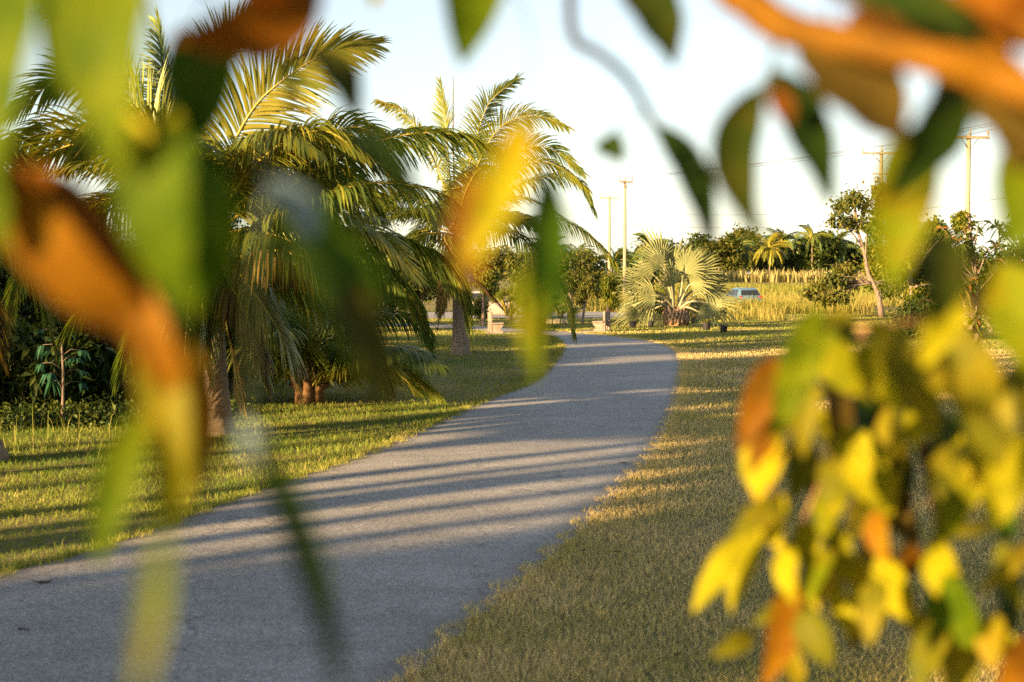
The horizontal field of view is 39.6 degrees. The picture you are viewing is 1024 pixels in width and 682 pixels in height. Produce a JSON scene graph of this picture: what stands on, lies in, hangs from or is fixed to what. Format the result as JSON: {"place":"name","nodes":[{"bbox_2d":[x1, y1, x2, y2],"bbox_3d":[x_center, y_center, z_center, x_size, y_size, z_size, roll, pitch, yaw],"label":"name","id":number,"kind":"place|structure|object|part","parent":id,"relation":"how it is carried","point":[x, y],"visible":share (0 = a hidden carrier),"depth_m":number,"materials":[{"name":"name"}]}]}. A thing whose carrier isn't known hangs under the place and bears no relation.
{"place":"outdoors","nodes":[
{"label":"outdoors","id":0,"kind":"place"},
{"bbox_2d":[0,0,416,681],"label":"leafy branch","id":1,"kind":"object","parent":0,"point":[74,252],"visible":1,"depth_m":0.91,"materials":[{"name":"green plant"}]},
{"bbox_2d":[0,323,682,681],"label":"path","id":2,"kind":"structure","parent":0,"point":[422,534],"depth_m":12.20,"materials":[{"name":"grey asphalt"}]},
{"bbox_2d":[370,0,567,384],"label":"leafy branch","id":3,"kind":"object","parent":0,"point":[483,206],"visible":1,"depth_m":1.10,"materials":[{"name":"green plant"}]},
{"bbox_2d":[393,312,627,317],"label":"road","id":4,"kind":"structure","parent":0,"point":[587,314],"depth_m":83.91,"materials":[{"name":"grey asphalt"}]},
{"bbox_2d":[0,279,1023,681],"bbox_3d":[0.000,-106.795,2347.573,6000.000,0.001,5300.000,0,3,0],"label":"ground","id":5,"kind":"structure","parent":0,"point":[58,539],"depth_m":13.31,"materials":[{"name":"green plant"}]},
{"bbox_2d":[0,345,19,403],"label":"shrub","id":6,"kind":"object","parent":5,"relation":"on","point":[8,378],"visible":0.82,"depth_m":24.34,"materials":[{"name":"green plant"}]},
{"bbox_2d":[0,248,38,365],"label":"palm tree","id":7,"kind":"object","parent":5,"relation":"on","point":[4,278],"visible":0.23,"depth_m":27.72,"materials":[{"name":"green plant"}]},
{"bbox_2d":[0,131,60,460],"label":"coconut palm","id":8,"kind":"object","parent":5,"relation":"on","point":[14,155],"visible":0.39,"depth_m":17.71,"materials":[{"name":"green plant"}]},
{"bbox_2d":[0,308,77,396],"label":"pale stemmed shrub","id":9,"kind":"object","parent":5,"relation":"on","point":[14,325],"visible":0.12,"depth_m":24.55,"materials":[{"name":"green plant"}]},
{"bbox_2d":[0,406,116,460],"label":"dry weeds","id":10,"kind":"object","parent":5,"relation":"on","point":[33,439],"visible":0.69,"depth_m":19.55,"materials":[{"name":"green plant"}]},
{"bbox_2d":[33,329,90,419],"bbox_3d":[-7.343,0.556,23.264,0.940,1.529,0.972,0,3,0],"label":"papaya plant","id":11,"kind":"object","parent":5,"relation":"on","point":[42,349],"visible":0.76,"depth_m":23.25,"materials":[{"name":"green plant"}]},
{"bbox_2d":[0,309,130,408],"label":"shrub","id":12,"kind":"object","parent":5,"relation":"on","point":[99,345],"visible":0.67,"depth_m":24.16,"materials":[{"name":"green plant"}]},
{"bbox_2d":[6,227,150,322],"bbox_3d":[-9.669,-0.833,30.276,5.108,3.879,4.011,-1,3,-17],"label":"shrub","id":13,"kind":"object","parent":5,"relation":"on","point":[27,303],"visible":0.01,"depth_m":29.21,"materials":[{"name":"green plant"}]},
{"bbox_2d":[19,283,152,396],"bbox_3d":[-8.081,-0.367,27.976,3.376,3.170,3.396,0,3,0],"label":"shrub","id":14,"kind":"object","parent":5,"relation":"on","point":[32,317],"visible":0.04,"depth_m":27.55,"materials":[{"name":"green plant"}]},
{"bbox_2d":[0,312,255,405],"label":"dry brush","id":15,"kind":"object","parent":5,"relation":"on","point":[127,387],"visible":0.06,"depth_m":27.19,"materials":[{"name":"plant"}]},
{"bbox_2d":[0,388,263,432],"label":"ground cover","id":16,"kind":"object","parent":5,"relation":"on","point":[119,411],"visible":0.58,"depth_m":22.73,"materials":[{"name":"green plant"}]},
{"bbox_2d":[113,330,244,395],"bbox_3d":[-6.132,-0.075,26.336,2.896,2.751,2.774,0,3,0],"label":"palm tree","id":17,"kind":"object","parent":5,"relation":"on","point":[229,377],"depth_m":26.27,"materials":[{"name":"green plant"}]},
{"bbox_2d":[0,0,494,436],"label":"coconut palm","id":18,"kind":"object","parent":5,"relation":"on","point":[290,153],"visible":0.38,"depth_m":20.48,"materials":[{"name":"green plant"}]},
{"bbox_2d":[240,219,262,252],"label":"palm tree","id":19,"kind":"object","parent":5,"relation":"on","point":[243,227],"visible":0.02,"depth_m":62.49,"materials":[{"name":"green plant"}]},
{"bbox_2d":[228,262,290,388],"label":"palm tree","id":20,"kind":"object","parent":5,"relation":"on","point":[243,376],"depth_m":29.93,"materials":[{"name":"green plant"}]},
{"bbox_2d":[239,248,306,370],"bbox_3d":[-6.399,-0.858,34.163,3.662,3.584,4.665,0,3,0],"label":"palm tree","id":21,"kind":"object","parent":5,"relation":"on","point":[281,292],"visible":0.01,"depth_m":33.58,"materials":[{"name":"green plant"}]},
{"bbox_2d":[225,211,453,405],"bbox_3d":[-3.881,-0.672,26.261,5.404,4.090,4.768,-1,3,-17],"label":"young palm","id":22,"kind":"object","parent":5,"relation":"on","point":[326,363],"visible":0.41,"depth_m":26.12,"materials":[{"name":"green plant"}]},
{"bbox_2d":[307,242,408,323],"bbox_3d":[-5.361,-1.530,45.992,4.409,3.813,3.834,0,3,0],"label":"palm tree","id":23,"kind":"object","parent":5,"relation":"on","point":[389,305],"visible":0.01,"depth_m":46.37,"materials":[{"name":"green plant"}]},
{"bbox_2d":[327,180,404,338],"bbox_3d":[-6.746,-2.979,52.041,5.678,6.016,5.164,0,3,0],"label":"coconut palm","id":24,"kind":"object","parent":5,"relation":"on","point":[361,207],"visible":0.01,"depth_m":51.68,"materials":[{"name":"green plant"}]},
{"bbox_2d":[343,206,399,252],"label":"palm tree","id":25,"kind":"object","parent":5,"relation":"on","point":[375,225],"depth_m":88.88,"materials":[{"name":"green plant"}]},
{"bbox_2d":[384,240,451,310],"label":"palm tree","id":26,"kind":"object","parent":5,"relation":"on","point":[419,291],"visible":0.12,"depth_m":65.77,"materials":[{"name":"green plant"}]},
{"bbox_2d":[443,245,518,288],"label":"tree","id":27,"kind":"object","parent":5,"relation":"on","point":[492,260],"visible":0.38,"depth_m":118.62,"materials":[{"name":"green plant"}]},
{"bbox_2d":[472,295,490,321],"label":"bushy tree","id":28,"kind":"object","parent":5,"relation":"on","point":[478,301],"visible":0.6,"depth_m":71.84,"materials":[{"name":"green plant"}]},
{"bbox_2d":[472,267,502,326],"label":"bushy tree","id":29,"kind":"object","parent":5,"relation":"on","point":[487,278],"visible":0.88,"depth_m":65.67,"materials":[{"name":"green plant"}]},
{"bbox_2d":[360,72,620,355],"bbox_3d":[-0.939,-3.742,42.214,8.228,8.474,6.638,0,3,0],"label":"coconut palm","id":30,"kind":"object","parent":5,"relation":"on","point":[423,234],"visible":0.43,"depth_m":42.12,"materials":[{"name":"green plant"}]},
{"bbox_2d":[470,291,513,318],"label":"parked car","id":31,"kind":"object","parent":5,"relation":"on","point":[495,309],"depth_m":76.28,"materials":[{"name":"metal"}]},
{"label":"side window","id":32,"kind":"part","parent":31,"relation":"part of","materials":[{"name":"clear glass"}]},
{"bbox_2d":[485,312,516,333],"bbox_3d":[-0.428,-0.755,58.769,1.300,0.873,1.450,0,3,-6],"label":"bench","id":33,"kind":"object","parent":5,"relation":"on","point":[494,327],"visible":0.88,"depth_m":58.20,"materials":[{"name":"concrete"}]},
{"bbox_2d":[487,283,516,319],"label":"fan palm","id":34,"kind":"object","parent":5,"relation":"on","point":[507,307],"visible":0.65,"depth_m":74.98,"materials":[{"name":"green plant"}]},
{"bbox_2d":[500,246,528,300],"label":"tree","id":35,"kind":"object","parent":5,"relation":"on","point":[516,261],"visible":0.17,"depth_m":116.44,"materials":[{"name":"green plant"}]},
{"bbox_2d":[507,255,569,283],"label":"leafy tree","id":36,"kind":"object","parent":5,"relation":"on","point":[516,277],"visible":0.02,"depth_m":91.70,"materials":[{"name":"green plant"}]},
{"bbox_2d":[555,319,568,323],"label":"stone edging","id":37,"kind":"object","parent":5,"relation":"on","point":[560,321],"visible":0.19,"depth_m":69.36,"materials":[{"name":"beige stone"}]},
{"bbox_2d":[523,246,605,306],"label":"leafy tree","id":38,"kind":"object","parent":5,"relation":"on","point":[573,277],"visible":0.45,"depth_m":81.90,"materials":[{"name":"green plant"}]},
{"bbox_2d":[557,298,581,317],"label":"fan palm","id":39,"kind":"object","parent":5,"relation":"on","point":[561,313],"visible":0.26,"depth_m":78.52,"materials":[{"name":"green plant"}]},
{"bbox_2d":[564,243,577,295],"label":"tree","id":40,"kind":"object","parent":5,"relation":"on","point":[570,251],"visible":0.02,"depth_m":128.66,"materials":[{"name":"green plant"}]},
{"bbox_2d":[568,243,597,258],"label":"palm","id":41,"kind":"object","parent":5,"relation":"on","point":[583,246],"visible":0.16,"depth_m":178.91,"materials":[{"name":"green plant"}]},
{"bbox_2d":[568,276,602,323],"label":"young tree","id":42,"kind":"object","parent":5,"relation":"on","point":[584,289],"visible":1,"depth_m":69.87,"materials":[{"name":"green plant"}]},
{"bbox_2d":[577,311,611,331],"bbox_3d":[3.562,-0.837,60.530,1.300,0.873,1.450,1,3,14],"label":"bench","id":43,"kind":"object","parent":5,"relation":"on","point":[603,325],"visible":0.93,"depth_m":59.94,"materials":[{"name":"concrete"}]},
{"bbox_2d":[573,249,617,297],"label":"tree","id":44,"kind":"object","parent":5,"relation":"on","point":[599,266],"visible":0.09,"depth_m":128.12,"materials":[{"name":"green plant"}]},
{"bbox_2d":[598,269,621,318],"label":"bushy tree","id":45,"kind":"object","parent":5,"relation":"on","point":[607,286],"visible":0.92,"depth_m":73.65,"materials":[{"name":"green plant"}]},
{"bbox_2d":[600,194,619,271],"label":"utility pole","id":46,"kind":"object","parent":5,"relation":"on","point":[609,198],"visible":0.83,"depth_m":169.44,"materials":[{"name":"wood"}]},
{"bbox_2d":[597,248,633,275],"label":"palm","id":47,"kind":"object","parent":5,"relation":"on","point":[617,257],"visible":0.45,"depth_m":174.47,"materials":[{"name":"green plant"}]},
{"bbox_2d":[619,177,632,293],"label":"utility pole","id":48,"kind":"object","parent":5,"relation":"on","point":[624,232],"visible":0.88,"depth_m":137.54,"materials":[{"name":"wood"}]},
{"bbox_2d":[613,247,646,266],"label":"palm","id":49,"kind":"object","parent":5,"relation":"on","point":[631,255],"visible":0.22,"depth_m":209.22,"materials":[{"name":"green plant"}]},
{"bbox_2d":[629,321,635,327],"bbox_3d":[5.493,-0.756,64.658,0.314,0.302,0.303,0,3,0],"label":"plant pot","id":50,"kind":"object","parent":5,"relation":"on","point":[632,324],"visible":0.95,"depth_m":64.53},
{"bbox_2d":[612,260,662,295],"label":"tree","id":51,"kind":"object","parent":5,"relation":"on","point":[656,274],"visible":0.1,"depth_m":149.23,"materials":[{"name":"green plant"}]},
{"bbox_2d":[628,232,670,263],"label":"palm","id":52,"kind":"object","parent":5,"relation":"on","point":[642,235],"visible":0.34,"depth_m":174.55,"materials":[{"name":"green plant"}]},
{"bbox_2d":[630,240,671,280],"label":"tree","id":53,"kind":"object","parent":5,"relation":"on","point":[655,269],"visible":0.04,"depth_m":439.42,"materials":[{"name":"green plant"}]},
{"bbox_2d":[648,321,653,326],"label":"plant pot","id":54,"kind":"object","parent":5,"relation":"on","point":[650,323],"visible":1,"depth_m":65.57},
{"bbox_2d":[655,286,667,320],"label":"bushy tree","id":55,"kind":"object","parent":5,"relation":"on","point":[659,311],"visible":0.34,"depth_m":72.67,"materials":[{"name":"green plant"}]},
{"bbox_2d":[664,237,688,258],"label":"tree","id":56,"kind":"object","parent":5,"relation":"on","point":[675,245],"visible":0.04,"depth_m":449.48,"materials":[{"name":"green plant"}]},
{"bbox_2d":[613,228,742,326],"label":"fan palm","id":57,"kind":"object","parent":5,"relation":"on","point":[692,266],"visible":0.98,"depth_m":66.01,"materials":[{"name":"green plant"}]},
{"bbox_2d":[675,231,716,253],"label":"tree","id":58,"kind":"object","parent":5,"relation":"on","point":[696,240],"visible":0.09,"depth_m":575.53,"materials":[{"name":"green plant"}]},
{"bbox_2d":[702,316,711,329],"bbox_3d":[8.436,-0.778,61.782,0.515,0.613,0.420,2,3,29],"label":"plant pot","id":59,"kind":"object","parent":5,"relation":"on","point":[706,324],"visible":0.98,"depth_m":61.67,"materials":[{"name":"grey plastic"}]},
{"bbox_2d":[695,236,749,273],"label":"tree","id":60,"kind":"object","parent":5,"relation":"on","point":[729,256],"visible":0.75,"depth_m":484.77,"materials":[{"name":"green plant"}]},
{"bbox_2d":[720,304,727,332],"bbox_3d":[8.829,-0.982,59.113,0.424,1.269,0.502,0,3,0],"label":"plant pot","id":61,"kind":"object","parent":5,"relation":"on","point":[723,328],"visible":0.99,"depth_m":59.06,"materials":[{"name":"black plastic"}]},
{"bbox_2d":[613,267,865,281],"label":"cane","id":62,"kind":"object","parent":5,"relation":"on","point":[755,276],"visible":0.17,"depth_m":457.88,"materials":[{"name":"yellow plant"}]},
{"bbox_2d":[722,235,757,270],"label":"palm","id":63,"kind":"object","parent":5,"relation":"on","point":[743,243],"visible":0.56,"depth_m":497.52,"materials":[{"name":"green plant"}]},
{"bbox_2d":[723,221,758,271],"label":"tree","id":64,"kind":"object","parent":5,"relation":"on","point":[739,230],"visible":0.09,"depth_m":564.86,"materials":[{"name":"green plant"}]},
{"bbox_2d":[725,286,761,302],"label":"parked car","id":65,"kind":"object","parent":5,"relation":"on","point":[742,292],"visible":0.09,"depth_m":95.34,"materials":[{"name":"silver metal"}]},
{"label":"rear window","id":66,"kind":"part","parent":65,"relation":"part of","materials":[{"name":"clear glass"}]},
{"bbox_2d":[735,231,783,274],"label":"tree","id":67,"kind":"object","parent":5,"relation":"on","point":[765,265],"visible":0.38,"depth_m":513.02,"materials":[{"name":"green plant"}]},
{"bbox_2d":[753,232,791,268],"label":"palm","id":68,"kind":"object","parent":5,"relation":"on","point":[763,252],"visible":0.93,"depth_m":487.31,"materials":[{"name":"green plant"}]},
{"bbox_2d":[750,240,805,273],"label":"tree","id":69,"kind":"object","parent":5,"relation":"on","point":[794,263],"visible":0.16,"depth_m":583.38,"materials":[{"name":"green plant"}]},
{"bbox_2d":[765,228,801,271],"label":"palm","id":70,"kind":"object","parent":5,"relation":"on","point":[785,238],"visible":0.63,"depth_m":512.39,"materials":[{"name":"green plant"}]},
{"bbox_2d":[792,224,833,270],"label":"palm","id":71,"kind":"object","parent":5,"relation":"on","point":[807,238],"visible":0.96,"depth_m":512.41,"materials":[{"name":"green plant"}]},
{"bbox_2d":[790,224,846,272],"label":"tree","id":72,"kind":"object","parent":5,"relation":"on","point":[825,258],"visible":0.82,"depth_m":514.47,"materials":[{"name":"green plant"}]},
{"bbox_2d":[821,230,857,262],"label":"palm","id":73,"kind":"object","parent":5,"relation":"on","point":[841,236],"visible":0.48,"depth_m":517.25,"materials":[{"name":"green plant"}]},
{"bbox_2d":[820,238,863,273],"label":"tree","id":74,"kind":"object","parent":5,"relation":"on","point":[852,251],"visible":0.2,"depth_m":582.90,"materials":[{"name":"green plant"}]},
{"bbox_2d":[799,180,906,317],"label":"slender tree","id":75,"kind":"object","parent":5,"relation":"on","point":[853,198],"visible":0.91,"depth_m":79.61,"materials":[{"name":"green plant"}]},
{"bbox_2d":[862,147,882,291],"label":"utility pole","id":76,"kind":"object","parent":5,"relation":"on","point":[880,152],"visible":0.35,"depth_m":104.30,"materials":[{"name":"wood"}]},
{"bbox_2d":[854,233,901,296],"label":"leafy tree","id":77,"kind":"object","parent":5,"relation":"on","point":[871,256],"visible":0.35,"depth_m":91.54,"materials":[{"name":"green plant"}]},
{"bbox_2d":[885,296,925,340],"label":"bushy tree","id":78,"kind":"object","parent":5,"relation":"on","point":[912,330],"visible":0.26,"depth_m":51.86,"materials":[{"name":"green plant"}]},
{"bbox_2d":[863,185,983,311],"bbox_3d":[17.267,-3.583,59.987,5.077,6.398,3.757,0,3,0],"label":"leafy tree","id":79,"kind":"object","parent":5,"relation":"on","point":[911,279],"visible":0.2,"depth_m":59.79,"materials":[{"name":"green plant"}]},
{"bbox_2d":[918,213,1004,345],"bbox_3d":[13.623,-1.579,40.970,3.788,4.186,1.850,0,3,0],"label":"mango tree","id":80,"kind":"object","parent":5,"relation":"on","point":[974,320],"visible":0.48,"depth_m":40.82,"materials":[{"name":"green plant"}]},
{"bbox_2d":[964,130,989,243],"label":"utility pole","id":81,"kind":"object","parent":5,"relation":"on","point":[968,175],"visible":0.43,"depth_m":86.51,"materials":[{"name":"wood"}]},
{"bbox_2d":[604,125,980,192],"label":"power line","id":82,"kind":"object","parent":81,"relation":"attached to","point":[769,161],"visible":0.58,"depth_m":113.69,"materials":[{"name":"metal"}]},
{"bbox_2d":[613,127,981,191],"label":"power line","id":83,"kind":"object","parent":81,"relation":"attached to","point":[793,159],"visible":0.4,"depth_m":108.39,"materials":[{"name":"metal"}]},
{"bbox_2d":[612,199,993,222],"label":"power line","id":84,"kind":"object","parent":81,"relation":"attached to","point":[800,213],"visible":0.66,"depth_m":113.14,"materials":[{"name":"metal"}]},
{"bbox_2d":[621,225,984,228],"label":"power line","id":85,"kind":"object","parent":81,"relation":"attached to","point":[763,227],"visible":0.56,"depth_m":117.20,"materials":[{"name":"metal"}]},
{"bbox_2d":[621,130,986,192],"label":"power line","id":86,"kind":"object","parent":81,"relation":"attached to","point":[786,162],"visible":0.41,"depth_m":116.19,"materials":[{"name":"metal"}]},
{"bbox_2d":[965,242,1016,335],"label":"leafy tree","id":87,"kind":"object","parent":5,"relation":"on","point":[985,267],"visible":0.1,"depth_m":55.67,"materials":[{"name":"green plant"}]},
{"bbox_2d":[977,218,1023,321],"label":"mango tree","id":88,"kind":"object","parent":5,"relation":"on","point":[1019,256],"visible":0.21,"depth_m":35.75,"materials":[{"name":"green plant"}]},
{"bbox_2d":[11,0,1023,275],"label":"sky","id":89,"kind":"structure","parent":0,"point":[719,59],"materials":[{"name":"white"}]},
{"bbox_2d":[654,282,811,282],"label":"field edge","id":90,"kind":"object","parent":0,"point":[757,282],"depth_m":445.31,"materials":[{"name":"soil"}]},
{"bbox_2d":[572,282,971,321],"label":"tall grass","id":91,"kind":"structure","parent":0,"point":[782,300],"depth_m":94.05,"materials":[{"name":"yellow plant"}]},
{"bbox_2d":[564,0,1023,326],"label":"leafy branch","id":92,"kind":"object","parent":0,"point":[966,57],"visible":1,"depth_m":1.00,"materials":[{"name":"green plant"}]},
{"bbox_2d":[692,261,1023,681],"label":"leafy branch","id":93,"kind":"object","parent":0,"point":[894,380],"visible":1,"depth_m":1.73,"materials":[{"name":"yellow plant"}]}
]}

